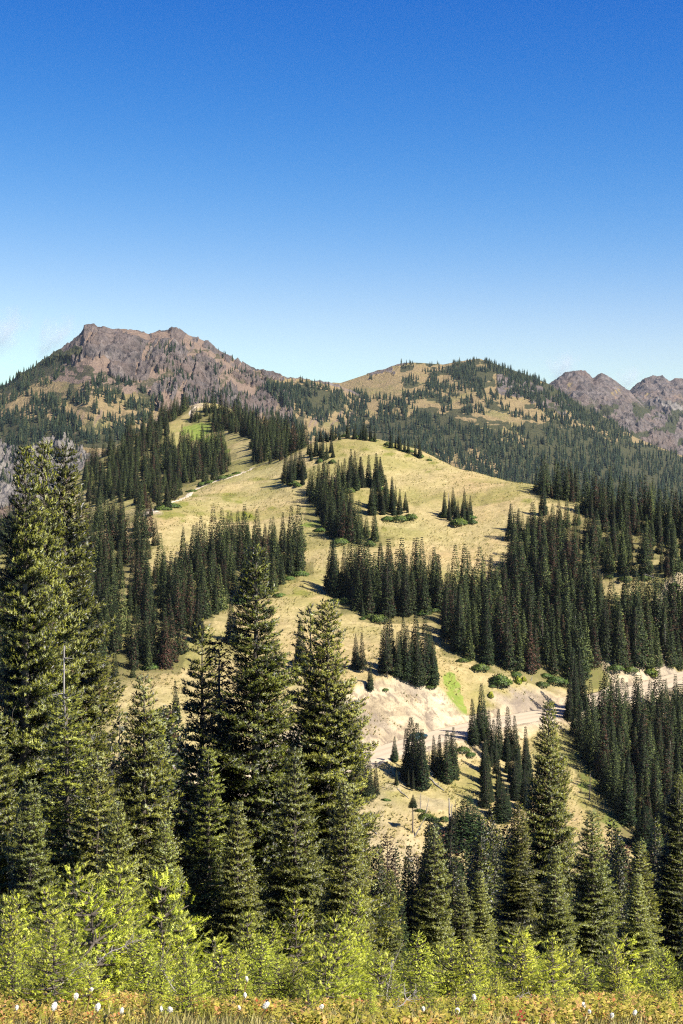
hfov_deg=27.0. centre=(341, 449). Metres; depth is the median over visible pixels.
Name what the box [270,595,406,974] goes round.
fir tree
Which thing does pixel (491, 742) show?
fir tree
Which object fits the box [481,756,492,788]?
fir tree
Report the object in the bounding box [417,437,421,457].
fir tree
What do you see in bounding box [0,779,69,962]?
fir tree
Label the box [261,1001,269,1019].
seed head
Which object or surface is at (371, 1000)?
fir sapling
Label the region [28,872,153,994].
fir sapling
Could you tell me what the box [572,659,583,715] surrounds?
fir tree
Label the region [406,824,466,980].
fir tree
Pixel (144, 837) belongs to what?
fir tree
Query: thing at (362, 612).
fir tree
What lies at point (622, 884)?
fir tree
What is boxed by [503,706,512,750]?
fir tree
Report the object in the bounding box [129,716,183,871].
fir tree
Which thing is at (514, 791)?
fir tree
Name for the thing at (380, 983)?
fir sapling
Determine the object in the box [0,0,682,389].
sky
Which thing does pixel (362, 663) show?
fir tree
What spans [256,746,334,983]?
fir tree
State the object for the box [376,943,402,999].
bare branch
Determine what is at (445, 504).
fir tree
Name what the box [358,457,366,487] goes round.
fir tree
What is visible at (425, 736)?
car
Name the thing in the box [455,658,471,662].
shrub
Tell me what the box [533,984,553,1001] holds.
fir sapling
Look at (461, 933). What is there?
fir tree
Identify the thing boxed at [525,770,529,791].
fir tree
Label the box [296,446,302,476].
fir tree
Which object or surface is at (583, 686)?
fir tree
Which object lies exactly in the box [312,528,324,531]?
shrub
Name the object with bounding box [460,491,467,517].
fir tree
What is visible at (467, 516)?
fir tree
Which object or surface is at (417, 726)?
fir tree
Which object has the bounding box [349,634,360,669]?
fir tree
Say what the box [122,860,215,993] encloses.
fir sapling
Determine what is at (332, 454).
fir tree
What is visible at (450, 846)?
fir tree
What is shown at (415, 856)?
fir tree
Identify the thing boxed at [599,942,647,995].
fir sapling
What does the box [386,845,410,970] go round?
fir tree
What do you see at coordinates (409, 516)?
shrub
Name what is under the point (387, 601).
fir tree
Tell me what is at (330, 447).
fir tree
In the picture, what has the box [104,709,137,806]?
fir tree
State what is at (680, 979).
fir sapling
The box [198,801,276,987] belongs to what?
fir tree
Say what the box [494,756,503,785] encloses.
fir tree
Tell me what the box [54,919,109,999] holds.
fir sapling
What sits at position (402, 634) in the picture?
fir tree
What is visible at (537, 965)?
fir sapling
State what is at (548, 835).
fir tree
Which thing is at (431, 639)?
fir tree
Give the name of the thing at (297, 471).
fir tree
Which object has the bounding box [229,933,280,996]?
fir sapling
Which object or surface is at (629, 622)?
fir tree
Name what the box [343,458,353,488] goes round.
fir tree
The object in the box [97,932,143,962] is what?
bare branch
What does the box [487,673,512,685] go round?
shrub
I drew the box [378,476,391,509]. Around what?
fir tree
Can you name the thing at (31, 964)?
fir sapling
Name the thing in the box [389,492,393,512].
fir tree
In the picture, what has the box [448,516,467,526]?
shrub
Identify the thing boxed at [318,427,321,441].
fir tree
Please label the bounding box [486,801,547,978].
fir tree
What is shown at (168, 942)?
fir sapling
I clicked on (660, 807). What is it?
fir tree
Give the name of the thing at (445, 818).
shrub
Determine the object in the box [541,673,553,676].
shrub
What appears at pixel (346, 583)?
fir tree
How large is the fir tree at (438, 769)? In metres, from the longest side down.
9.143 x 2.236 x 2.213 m
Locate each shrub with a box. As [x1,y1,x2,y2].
[140,663,159,669]
[153,504,172,509]
[172,503,181,507]
[217,475,227,478]
[272,593,286,596]
[285,575,294,579]
[290,570,309,576]
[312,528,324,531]
[331,537,349,543]
[338,596,350,604]
[363,613,373,617]
[364,540,375,545]
[369,614,388,622]
[381,516,392,520]
[393,514,411,520]
[406,514,417,518]
[413,808,425,812]
[417,609,427,614]
[418,812,433,820]
[425,684,436,688]
[439,816,448,821]
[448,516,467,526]
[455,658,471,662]
[456,745,470,751]
[465,752,475,756]
[467,519,477,523]
[469,663,490,670]
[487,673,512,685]
[488,691,493,697]
[510,671,521,676]
[514,675,521,683]
[535,681,549,686]
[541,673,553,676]
[546,676,566,682]
[607,664,623,670]
[616,576,632,580]
[623,666,638,672]
[644,668,658,673]
[649,668,657,677]
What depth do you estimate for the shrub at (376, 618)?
360.17 m
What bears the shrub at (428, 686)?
on the ground at (438, 707)
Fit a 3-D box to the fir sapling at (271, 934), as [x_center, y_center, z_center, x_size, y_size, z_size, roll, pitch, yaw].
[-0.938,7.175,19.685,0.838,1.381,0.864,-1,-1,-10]
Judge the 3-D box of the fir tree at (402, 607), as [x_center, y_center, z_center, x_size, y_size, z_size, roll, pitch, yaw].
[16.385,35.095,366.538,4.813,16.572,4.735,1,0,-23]
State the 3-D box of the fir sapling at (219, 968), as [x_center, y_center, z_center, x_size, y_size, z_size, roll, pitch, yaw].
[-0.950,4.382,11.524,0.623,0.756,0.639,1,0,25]
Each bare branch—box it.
[51,959,97,992]
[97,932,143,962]
[154,949,176,996]
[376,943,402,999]
[386,982,420,1012]
[503,987,531,1003]
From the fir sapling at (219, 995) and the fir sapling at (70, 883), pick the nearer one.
the fir sapling at (219, 995)
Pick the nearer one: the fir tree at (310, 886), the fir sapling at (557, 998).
the fir sapling at (557, 998)
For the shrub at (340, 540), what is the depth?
429.71 m
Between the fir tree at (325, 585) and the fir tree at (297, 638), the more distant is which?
the fir tree at (325, 585)
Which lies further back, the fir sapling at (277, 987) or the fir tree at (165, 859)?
the fir tree at (165, 859)
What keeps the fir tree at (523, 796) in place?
on the ground at (438, 707)
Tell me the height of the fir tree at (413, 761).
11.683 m
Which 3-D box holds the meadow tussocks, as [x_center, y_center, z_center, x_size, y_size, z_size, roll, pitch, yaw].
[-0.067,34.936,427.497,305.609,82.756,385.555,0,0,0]
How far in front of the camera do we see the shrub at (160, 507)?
469.27 m
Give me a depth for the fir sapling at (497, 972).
10.45 m
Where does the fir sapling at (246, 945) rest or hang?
on the ground at (438, 707)
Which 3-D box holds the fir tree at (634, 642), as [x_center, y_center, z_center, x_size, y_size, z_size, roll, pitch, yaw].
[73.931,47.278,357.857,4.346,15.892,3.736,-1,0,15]
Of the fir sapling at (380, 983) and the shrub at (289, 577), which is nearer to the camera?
the fir sapling at (380, 983)
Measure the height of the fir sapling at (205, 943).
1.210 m
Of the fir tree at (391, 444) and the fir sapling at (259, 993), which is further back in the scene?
the fir tree at (391, 444)
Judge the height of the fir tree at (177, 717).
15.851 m
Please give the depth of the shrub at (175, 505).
476.27 m
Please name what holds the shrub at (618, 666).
on the ground at (438, 707)
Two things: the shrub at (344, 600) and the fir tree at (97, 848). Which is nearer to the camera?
the fir tree at (97, 848)
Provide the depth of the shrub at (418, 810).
266.05 m
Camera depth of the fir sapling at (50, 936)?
10.54 m
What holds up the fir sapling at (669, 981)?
on the ground at (438, 707)
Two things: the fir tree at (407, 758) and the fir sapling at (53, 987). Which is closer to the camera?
the fir sapling at (53, 987)
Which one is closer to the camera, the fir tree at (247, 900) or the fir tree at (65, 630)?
the fir tree at (247, 900)
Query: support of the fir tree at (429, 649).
on the ground at (438, 707)
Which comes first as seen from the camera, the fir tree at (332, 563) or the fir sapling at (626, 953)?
the fir sapling at (626, 953)
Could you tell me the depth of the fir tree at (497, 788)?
278.24 m
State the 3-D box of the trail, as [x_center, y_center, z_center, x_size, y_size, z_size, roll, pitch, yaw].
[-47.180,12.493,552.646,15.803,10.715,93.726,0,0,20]
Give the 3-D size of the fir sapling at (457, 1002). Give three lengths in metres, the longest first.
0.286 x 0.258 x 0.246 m
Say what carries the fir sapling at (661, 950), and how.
on the ground at (438, 707)
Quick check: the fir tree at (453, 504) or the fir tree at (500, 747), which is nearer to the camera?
the fir tree at (500, 747)
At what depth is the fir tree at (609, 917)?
50.19 m
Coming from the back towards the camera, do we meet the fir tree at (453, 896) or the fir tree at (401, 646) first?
the fir tree at (401, 646)
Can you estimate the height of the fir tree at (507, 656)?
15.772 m
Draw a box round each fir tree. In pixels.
[0,433,103,868]
[0,441,94,894]
[0,713,45,931]
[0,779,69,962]
[10,690,120,938]
[13,439,141,857]
[56,751,140,948]
[90,800,147,978]
[103,674,202,942]
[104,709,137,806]
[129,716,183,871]
[133,705,190,872]
[134,716,186,866]
[139,821,198,981]
[146,762,176,864]
[156,483,161,505]
[162,483,172,509]
[163,618,230,904]
[165,701,192,802]
[172,680,178,712]
[177,698,180,721]
[179,596,187,627]
[179,747,245,962]
[181,541,327,945]
[190,582,205,642]
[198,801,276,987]
[222,597,235,643]
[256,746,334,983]
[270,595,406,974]
[275,602,378,950]
[280,452,288,482]
[286,462,290,484]
[287,464,293,485]
[289,451,293,469]
[292,449,299,477]
[292,457,296,480]
[293,631,300,664]
[295,619,308,669]
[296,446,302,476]
[299,455,307,478]
[300,467,304,484]
[309,441,312,456]
[311,781,382,984]
[313,432,318,455]
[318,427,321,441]
[319,437,324,458]
[322,541,338,590]
[324,443,328,459]
[325,540,343,597]
[327,545,339,590]
[328,424,332,440]
[329,435,332,452]
[330,445,334,457]
[336,546,351,597]
[341,458,346,487]
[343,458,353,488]
[343,563,351,597]
[344,416,349,438]
[347,455,353,475]
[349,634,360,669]
[352,425,356,438]
[352,462,360,490]
[352,730,366,796]
[353,451,356,471]
[357,633,367,672]
[357,756,377,801]
[357,834,374,895]
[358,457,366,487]
[359,427,362,439]
[360,601,364,615]
[361,419,366,438]
[364,426,367,440]
[364,456,372,486]
[365,845,394,951]
[366,663,374,690]
[367,483,377,514]
[368,425,372,440]
[370,833,400,903]
[371,477,378,505]
[372,453,377,482]
[373,457,381,487]
[373,761,379,794]
[375,472,381,507]
[376,869,406,979]
[377,558,396,617]
[377,630,387,673]
[378,459,384,485]
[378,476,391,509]
[379,490,385,514]
[379,612,394,678]
[384,607,395,659]
[385,491,389,511]
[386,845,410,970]
[388,432,393,447]
[388,632,405,676]
[389,476,394,496]
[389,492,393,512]
[390,737,398,761]
[391,498,396,514]
[394,487,397,508]
[394,772,398,785]
[396,489,402,514]
[396,554,413,616]
[397,430,401,448]
[398,631,402,653]
[399,625,414,680]
[399,728,411,782]
[399,844,416,954]
[400,618,407,662]
[400,717,417,779]
[401,825,439,969]
[402,492,406,509]
[402,737,411,782]
[406,437,409,453]
[406,770,409,786]
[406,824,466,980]
[408,631,428,686]
[408,728,418,784]
[409,853,419,903]
[410,770,414,788]
[411,613,421,665]
[413,723,420,755]
[413,729,431,791]
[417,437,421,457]
[418,618,433,684]
[423,627,434,678]
[423,815,444,872]
[426,642,439,685]
[428,631,437,667]
[430,736,436,770]
[433,735,443,778]
[437,731,453,783]
[437,823,464,907]
[439,585,453,642]
[441,490,446,511]
[441,500,446,517]
[442,794,496,849]
[442,811,461,847]
[444,860,461,937]
[446,500,450,519]
[448,881,487,983]
[449,577,457,617]
[449,589,468,653]
[449,727,460,779]
[450,488,456,515]
[454,815,500,956]
[455,501,460,517]
[459,844,497,934]
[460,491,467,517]
[461,503,465,519]
[464,870,499,982]
[466,501,469,520]
[467,698,480,744]
[467,809,503,878]
[468,495,472,515]
[476,684,491,735]
[476,705,484,740]
[477,743,489,783]
[477,758,491,808]
[478,605,495,665]
[478,734,490,770]
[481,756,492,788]
[484,711,492,748]
[485,834,504,907]
[486,783,513,823]
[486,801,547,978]
[488,719,499,762]
[488,827,505,873]
[489,747,493,766]
[489,777,494,802]
[491,737,499,776]
[494,709,503,758]
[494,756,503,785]
[494,778,498,797]
[498,606,516,670]
[502,729,511,760]
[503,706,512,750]
[503,753,510,772]
[505,786,511,811]
[507,762,510,781]
[508,745,515,774]
[508,757,521,800]
[509,697,588,958]
[509,715,521,759]
[511,749,521,790]
[515,510,520,532]
[518,756,523,787]
[518,764,528,808]
[519,737,533,784]
[522,726,533,770]
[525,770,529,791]
[526,846,590,983]
[538,480,547,514]
[553,570,561,602]
[561,675,573,720]
[565,648,578,710]
[565,809,625,982]
[570,864,595,930]
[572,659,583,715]
[576,648,589,708]
[581,875,618,947]
[588,818,629,892]
[593,595,615,660]
[606,828,628,889]
[608,601,629,667]
[610,856,629,940]
[612,873,662,984]
[613,841,668,980]
[617,755,636,826]
[624,607,631,642]
[626,805,664,852]
[629,607,642,667]
[642,818,674,951]
[648,772,682,975]
[653,796,675,836]
[671,777,682,827]
[675,897,682,978]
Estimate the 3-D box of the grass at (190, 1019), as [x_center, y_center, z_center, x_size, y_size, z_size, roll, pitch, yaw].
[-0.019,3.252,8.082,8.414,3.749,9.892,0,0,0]
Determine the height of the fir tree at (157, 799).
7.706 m
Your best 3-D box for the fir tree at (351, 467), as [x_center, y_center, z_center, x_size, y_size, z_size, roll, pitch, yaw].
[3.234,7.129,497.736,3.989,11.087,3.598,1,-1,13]
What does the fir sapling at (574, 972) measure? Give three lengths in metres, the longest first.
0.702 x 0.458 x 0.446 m
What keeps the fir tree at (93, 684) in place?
on the ground at (438, 707)
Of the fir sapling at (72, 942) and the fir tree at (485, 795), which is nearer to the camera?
the fir sapling at (72, 942)
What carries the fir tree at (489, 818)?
on the ground at (438, 707)
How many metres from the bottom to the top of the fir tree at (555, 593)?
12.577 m
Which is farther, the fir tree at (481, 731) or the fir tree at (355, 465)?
the fir tree at (355, 465)
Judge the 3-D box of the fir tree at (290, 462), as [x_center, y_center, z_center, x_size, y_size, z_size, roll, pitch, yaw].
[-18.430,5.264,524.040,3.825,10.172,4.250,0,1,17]
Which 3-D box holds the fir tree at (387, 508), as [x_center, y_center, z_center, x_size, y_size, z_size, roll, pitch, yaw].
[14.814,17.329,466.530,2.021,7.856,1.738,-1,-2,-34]
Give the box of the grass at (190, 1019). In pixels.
[0,994,682,1023]
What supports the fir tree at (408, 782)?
on the ground at (438, 707)
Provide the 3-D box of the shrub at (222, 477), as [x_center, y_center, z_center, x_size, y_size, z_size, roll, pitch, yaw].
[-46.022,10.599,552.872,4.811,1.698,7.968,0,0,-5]
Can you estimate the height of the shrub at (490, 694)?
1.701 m
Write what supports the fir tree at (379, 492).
on the ground at (438, 707)
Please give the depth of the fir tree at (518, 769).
281.30 m
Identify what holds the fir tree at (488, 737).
on the ground at (438, 707)
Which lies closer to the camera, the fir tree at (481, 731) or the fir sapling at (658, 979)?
the fir sapling at (658, 979)
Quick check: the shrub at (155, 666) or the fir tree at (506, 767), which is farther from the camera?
the shrub at (155, 666)
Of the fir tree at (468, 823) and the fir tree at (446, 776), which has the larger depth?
the fir tree at (446, 776)
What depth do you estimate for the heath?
6.99 m
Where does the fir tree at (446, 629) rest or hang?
on the ground at (438, 707)
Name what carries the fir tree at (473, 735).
on the ground at (438, 707)
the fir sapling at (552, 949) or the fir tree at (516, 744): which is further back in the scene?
the fir tree at (516, 744)
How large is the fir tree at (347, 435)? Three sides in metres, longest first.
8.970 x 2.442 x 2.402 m
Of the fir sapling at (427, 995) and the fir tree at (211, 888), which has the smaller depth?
the fir sapling at (427, 995)
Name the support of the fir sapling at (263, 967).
on the ground at (438, 707)
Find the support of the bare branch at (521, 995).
on the heath
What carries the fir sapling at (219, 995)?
on the ground at (438, 707)
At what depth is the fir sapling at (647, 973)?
15.11 m
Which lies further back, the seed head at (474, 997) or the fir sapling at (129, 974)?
the fir sapling at (129, 974)
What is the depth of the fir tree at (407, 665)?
319.52 m
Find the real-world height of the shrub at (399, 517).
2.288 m
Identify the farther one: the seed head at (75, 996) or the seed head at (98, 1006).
the seed head at (75, 996)
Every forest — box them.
[0,339,682,511]
[0,389,682,930]
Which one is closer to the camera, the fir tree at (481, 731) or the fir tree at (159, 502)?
the fir tree at (481, 731)
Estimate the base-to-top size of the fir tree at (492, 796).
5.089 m
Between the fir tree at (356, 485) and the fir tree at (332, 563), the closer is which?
the fir tree at (332, 563)
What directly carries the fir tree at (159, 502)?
on the ground at (438, 707)
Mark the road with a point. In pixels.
(382, 752)
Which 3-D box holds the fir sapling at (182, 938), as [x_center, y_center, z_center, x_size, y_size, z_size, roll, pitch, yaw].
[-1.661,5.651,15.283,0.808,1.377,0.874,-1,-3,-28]
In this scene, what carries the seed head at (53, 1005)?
on the ground at (438, 707)
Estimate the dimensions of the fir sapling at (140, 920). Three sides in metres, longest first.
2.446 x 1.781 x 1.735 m
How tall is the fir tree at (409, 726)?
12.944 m
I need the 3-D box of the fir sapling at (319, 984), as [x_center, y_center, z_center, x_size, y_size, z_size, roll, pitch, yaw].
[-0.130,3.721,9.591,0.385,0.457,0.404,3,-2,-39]
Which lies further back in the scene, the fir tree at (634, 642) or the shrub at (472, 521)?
the shrub at (472, 521)
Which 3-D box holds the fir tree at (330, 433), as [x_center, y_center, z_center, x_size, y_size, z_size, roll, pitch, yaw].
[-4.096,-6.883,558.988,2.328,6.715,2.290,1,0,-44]
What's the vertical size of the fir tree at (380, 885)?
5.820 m
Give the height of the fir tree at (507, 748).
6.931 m
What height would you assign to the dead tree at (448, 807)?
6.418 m
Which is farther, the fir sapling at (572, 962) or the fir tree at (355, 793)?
the fir tree at (355, 793)
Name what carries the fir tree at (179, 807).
on the ground at (438, 707)
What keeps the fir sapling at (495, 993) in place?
on the ground at (438, 707)
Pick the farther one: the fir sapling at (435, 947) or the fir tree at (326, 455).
the fir tree at (326, 455)
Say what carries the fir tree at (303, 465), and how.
on the ground at (438, 707)
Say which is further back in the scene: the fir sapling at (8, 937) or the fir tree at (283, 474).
the fir tree at (283, 474)
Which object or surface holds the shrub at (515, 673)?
on the ground at (438, 707)
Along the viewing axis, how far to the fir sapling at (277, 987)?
10.96 m
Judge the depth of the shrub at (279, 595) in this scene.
378.99 m
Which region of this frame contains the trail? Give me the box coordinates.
[180,467,253,498]
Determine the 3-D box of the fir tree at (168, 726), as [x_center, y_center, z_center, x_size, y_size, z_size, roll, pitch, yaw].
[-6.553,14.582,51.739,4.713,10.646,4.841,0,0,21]
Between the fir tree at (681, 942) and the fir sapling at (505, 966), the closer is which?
the fir sapling at (505, 966)
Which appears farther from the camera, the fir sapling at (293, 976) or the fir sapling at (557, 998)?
the fir sapling at (293, 976)
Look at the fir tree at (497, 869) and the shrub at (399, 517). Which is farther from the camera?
the shrub at (399, 517)
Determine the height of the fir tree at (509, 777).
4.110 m
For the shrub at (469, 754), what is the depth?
296.20 m
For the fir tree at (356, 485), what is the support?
on the ground at (438, 707)
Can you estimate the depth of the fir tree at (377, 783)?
270.61 m
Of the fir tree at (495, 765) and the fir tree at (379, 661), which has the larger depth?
the fir tree at (379, 661)
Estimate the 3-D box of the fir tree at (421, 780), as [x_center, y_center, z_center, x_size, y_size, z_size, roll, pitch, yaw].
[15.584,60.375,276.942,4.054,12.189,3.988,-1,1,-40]
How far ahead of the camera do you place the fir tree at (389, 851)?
72.12 m
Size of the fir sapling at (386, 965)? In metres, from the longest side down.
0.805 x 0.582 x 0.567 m
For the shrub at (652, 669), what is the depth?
357.22 m
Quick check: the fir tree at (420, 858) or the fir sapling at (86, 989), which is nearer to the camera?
the fir sapling at (86, 989)
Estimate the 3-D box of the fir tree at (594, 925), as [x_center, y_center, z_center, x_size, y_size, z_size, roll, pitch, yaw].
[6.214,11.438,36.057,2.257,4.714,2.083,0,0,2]
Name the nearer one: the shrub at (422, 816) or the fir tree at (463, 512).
the shrub at (422, 816)
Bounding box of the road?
[230,671,682,796]
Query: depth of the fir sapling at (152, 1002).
7.59 m
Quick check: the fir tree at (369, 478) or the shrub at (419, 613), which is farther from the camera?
the fir tree at (369, 478)
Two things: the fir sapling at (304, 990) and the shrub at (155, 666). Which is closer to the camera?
the fir sapling at (304, 990)
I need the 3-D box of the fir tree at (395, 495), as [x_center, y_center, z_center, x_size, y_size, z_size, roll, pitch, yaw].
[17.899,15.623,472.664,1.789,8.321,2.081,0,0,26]
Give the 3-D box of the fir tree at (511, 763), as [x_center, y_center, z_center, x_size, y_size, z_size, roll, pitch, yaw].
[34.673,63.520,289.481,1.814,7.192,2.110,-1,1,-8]
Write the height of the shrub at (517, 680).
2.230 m
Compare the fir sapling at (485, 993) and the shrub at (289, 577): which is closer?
the fir sapling at (485, 993)
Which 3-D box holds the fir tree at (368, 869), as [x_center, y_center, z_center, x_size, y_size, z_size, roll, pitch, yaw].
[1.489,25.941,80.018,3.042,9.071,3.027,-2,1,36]
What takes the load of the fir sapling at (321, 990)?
on the ground at (438, 707)
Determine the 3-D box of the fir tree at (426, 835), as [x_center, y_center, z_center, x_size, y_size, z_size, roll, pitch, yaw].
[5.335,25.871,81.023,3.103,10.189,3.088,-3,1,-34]
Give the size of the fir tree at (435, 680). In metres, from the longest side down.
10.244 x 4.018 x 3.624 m
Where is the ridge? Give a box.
[549,370,682,455]
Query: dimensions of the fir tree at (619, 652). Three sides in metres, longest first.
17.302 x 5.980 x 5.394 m
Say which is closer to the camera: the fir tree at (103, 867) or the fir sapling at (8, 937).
the fir sapling at (8, 937)
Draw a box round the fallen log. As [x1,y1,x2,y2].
[428,775,443,790]
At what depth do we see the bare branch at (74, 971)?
8.89 m
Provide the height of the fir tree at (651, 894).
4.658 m
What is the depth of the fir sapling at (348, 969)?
10.66 m
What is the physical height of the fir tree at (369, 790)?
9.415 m
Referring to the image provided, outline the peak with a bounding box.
[630,375,682,430]
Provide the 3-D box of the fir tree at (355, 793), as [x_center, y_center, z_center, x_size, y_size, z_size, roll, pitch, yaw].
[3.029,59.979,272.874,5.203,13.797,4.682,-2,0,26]
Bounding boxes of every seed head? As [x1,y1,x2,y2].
[49,1002,56,1021]
[70,993,78,1019]
[86,987,93,1011]
[92,1003,100,1022]
[117,1007,123,1023]
[164,1006,172,1023]
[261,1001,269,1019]
[468,994,475,1014]
[630,1010,636,1023]
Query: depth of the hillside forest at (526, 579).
376.23 m
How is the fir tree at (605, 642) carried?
on the ground at (438, 707)
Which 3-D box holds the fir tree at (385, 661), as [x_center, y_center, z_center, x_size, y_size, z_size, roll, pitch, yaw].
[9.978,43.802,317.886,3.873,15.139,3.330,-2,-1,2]
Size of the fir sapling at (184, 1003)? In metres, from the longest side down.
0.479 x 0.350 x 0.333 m
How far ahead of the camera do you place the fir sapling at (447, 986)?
12.48 m
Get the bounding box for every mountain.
[0,323,360,527]
[333,359,682,511]
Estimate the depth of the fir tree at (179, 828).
38.84 m
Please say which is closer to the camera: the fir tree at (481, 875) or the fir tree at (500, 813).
the fir tree at (481, 875)
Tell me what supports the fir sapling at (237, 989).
on the ground at (438, 707)
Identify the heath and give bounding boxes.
[0,986,682,1023]
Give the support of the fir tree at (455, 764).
on the ground at (438, 707)
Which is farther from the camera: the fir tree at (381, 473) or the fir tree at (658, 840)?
the fir tree at (381, 473)
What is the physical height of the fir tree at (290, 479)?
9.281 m
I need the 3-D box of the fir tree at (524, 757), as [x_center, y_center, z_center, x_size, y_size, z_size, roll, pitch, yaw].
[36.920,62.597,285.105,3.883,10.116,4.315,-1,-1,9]
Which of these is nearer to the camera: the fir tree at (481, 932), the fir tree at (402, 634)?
the fir tree at (481, 932)
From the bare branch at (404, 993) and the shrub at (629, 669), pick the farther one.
the shrub at (629, 669)
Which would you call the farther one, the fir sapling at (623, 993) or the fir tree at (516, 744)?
the fir tree at (516, 744)
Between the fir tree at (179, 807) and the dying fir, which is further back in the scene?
the fir tree at (179, 807)
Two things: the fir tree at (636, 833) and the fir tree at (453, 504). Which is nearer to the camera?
the fir tree at (636, 833)
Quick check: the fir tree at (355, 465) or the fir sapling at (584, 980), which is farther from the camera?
the fir tree at (355, 465)
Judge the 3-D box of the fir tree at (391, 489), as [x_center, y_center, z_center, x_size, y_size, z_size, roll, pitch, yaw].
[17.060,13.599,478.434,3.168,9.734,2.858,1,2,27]
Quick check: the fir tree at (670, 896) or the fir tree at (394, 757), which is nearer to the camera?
the fir tree at (670, 896)
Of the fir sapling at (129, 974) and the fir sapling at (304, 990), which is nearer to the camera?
the fir sapling at (304, 990)
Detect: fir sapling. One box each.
[0,887,55,977]
[0,889,57,988]
[0,904,31,989]
[0,944,43,998]
[2,922,90,1012]
[14,882,87,975]
[15,946,47,988]
[16,907,93,992]
[24,857,138,991]
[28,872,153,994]
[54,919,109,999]
[63,860,178,991]
[65,961,124,1012]
[98,875,145,993]
[100,929,159,995]
[117,926,180,998]
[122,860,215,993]
[128,926,198,997]
[135,985,167,1017]
[136,953,180,1013]
[161,915,223,994]
[164,953,215,1017]
[172,947,203,996]
[190,931,253,998]
[197,944,260,1000]
[211,910,273,993]
[212,984,225,1002]
[217,946,261,1000]
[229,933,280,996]
[243,947,284,997]
[247,954,301,1000]
[252,985,268,1003]
[254,918,297,994]
[262,893,325,995]
[271,954,313,999]
[275,938,356,1010]
[292,981,328,1016]
[295,978,314,1001]
[296,966,336,1001]
[297,913,384,1001]
[314,933,375,999]
[317,935,343,993]
[325,916,394,998]
[326,888,387,999]
[351,948,427,1002]
[355,987,384,1020]
[372,968,406,1011]
[379,957,406,996]
[392,949,432,998]
[392,975,424,997]
[394,930,448,998]
[409,935,476,1000]
[412,981,450,1013]
[421,941,456,991]
[441,985,469,1021]
[442,932,493,996]
[459,975,492,1014]
[461,948,491,988]
[469,924,560,992]
[477,985,493,997]
[482,970,509,999]
[483,943,547,994]
[484,975,504,1006]
[496,931,552,997]
[516,946,578,996]
[530,950,549,988]
[532,944,595,992]
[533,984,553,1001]
[534,932,569,983]
[540,984,566,1015]
[559,957,603,995]
[560,963,582,991]
[562,984,578,1000]
[564,930,661,993]
[595,960,619,991]
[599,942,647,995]
[614,983,633,1003]
[627,959,664,992]
[632,947,682,995]
[647,945,682,990]
[651,980,672,1000]
[653,983,676,1010]
[662,969,676,991]
[672,947,682,993]
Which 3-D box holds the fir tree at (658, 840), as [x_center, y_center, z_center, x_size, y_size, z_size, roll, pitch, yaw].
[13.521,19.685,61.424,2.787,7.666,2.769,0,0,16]
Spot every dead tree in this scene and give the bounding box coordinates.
[40,646,84,866]
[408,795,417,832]
[447,798,450,825]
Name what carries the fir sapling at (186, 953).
on the ground at (438, 707)
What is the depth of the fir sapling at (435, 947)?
21.42 m
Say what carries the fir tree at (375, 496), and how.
on the ground at (438, 707)
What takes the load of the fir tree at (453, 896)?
on the ground at (438, 707)
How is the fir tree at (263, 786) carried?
on the ground at (438, 707)
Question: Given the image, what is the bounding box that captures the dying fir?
[176,637,250,924]
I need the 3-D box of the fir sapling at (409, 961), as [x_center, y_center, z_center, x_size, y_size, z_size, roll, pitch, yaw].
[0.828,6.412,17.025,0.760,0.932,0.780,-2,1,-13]
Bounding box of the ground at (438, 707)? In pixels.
[0,403,682,1023]
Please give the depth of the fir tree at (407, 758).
279.54 m
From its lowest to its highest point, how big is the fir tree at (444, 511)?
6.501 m
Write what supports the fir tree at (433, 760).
on the ground at (438, 707)
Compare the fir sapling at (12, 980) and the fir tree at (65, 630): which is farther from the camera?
the fir tree at (65, 630)
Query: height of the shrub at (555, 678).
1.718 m
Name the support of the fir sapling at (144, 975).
on the ground at (438, 707)
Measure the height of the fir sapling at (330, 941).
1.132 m
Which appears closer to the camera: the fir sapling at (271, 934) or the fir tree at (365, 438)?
the fir sapling at (271, 934)
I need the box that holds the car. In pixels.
[409,732,427,740]
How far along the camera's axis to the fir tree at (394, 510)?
464.47 m
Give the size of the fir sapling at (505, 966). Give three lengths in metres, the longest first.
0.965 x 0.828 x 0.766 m
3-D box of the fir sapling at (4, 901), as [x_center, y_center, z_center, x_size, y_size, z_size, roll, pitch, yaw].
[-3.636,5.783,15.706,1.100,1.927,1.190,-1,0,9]
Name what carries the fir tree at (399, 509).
on the ground at (438, 707)
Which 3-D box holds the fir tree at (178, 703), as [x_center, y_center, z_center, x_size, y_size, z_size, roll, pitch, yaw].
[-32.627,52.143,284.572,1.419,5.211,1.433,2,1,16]
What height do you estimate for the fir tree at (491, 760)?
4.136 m
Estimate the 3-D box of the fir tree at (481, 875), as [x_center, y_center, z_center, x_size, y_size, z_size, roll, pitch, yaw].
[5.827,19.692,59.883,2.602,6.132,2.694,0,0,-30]
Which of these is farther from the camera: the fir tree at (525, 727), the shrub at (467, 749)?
the shrub at (467, 749)
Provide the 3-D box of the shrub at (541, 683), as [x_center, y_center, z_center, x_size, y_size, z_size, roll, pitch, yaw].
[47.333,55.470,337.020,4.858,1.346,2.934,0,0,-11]
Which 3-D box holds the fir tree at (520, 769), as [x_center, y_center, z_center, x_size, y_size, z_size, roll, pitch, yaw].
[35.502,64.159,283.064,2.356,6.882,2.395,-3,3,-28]
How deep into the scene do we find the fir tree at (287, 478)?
510.99 m
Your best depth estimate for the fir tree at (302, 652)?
321.97 m
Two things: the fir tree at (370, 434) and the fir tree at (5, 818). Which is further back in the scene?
the fir tree at (370, 434)
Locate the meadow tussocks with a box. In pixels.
[0,434,678,879]

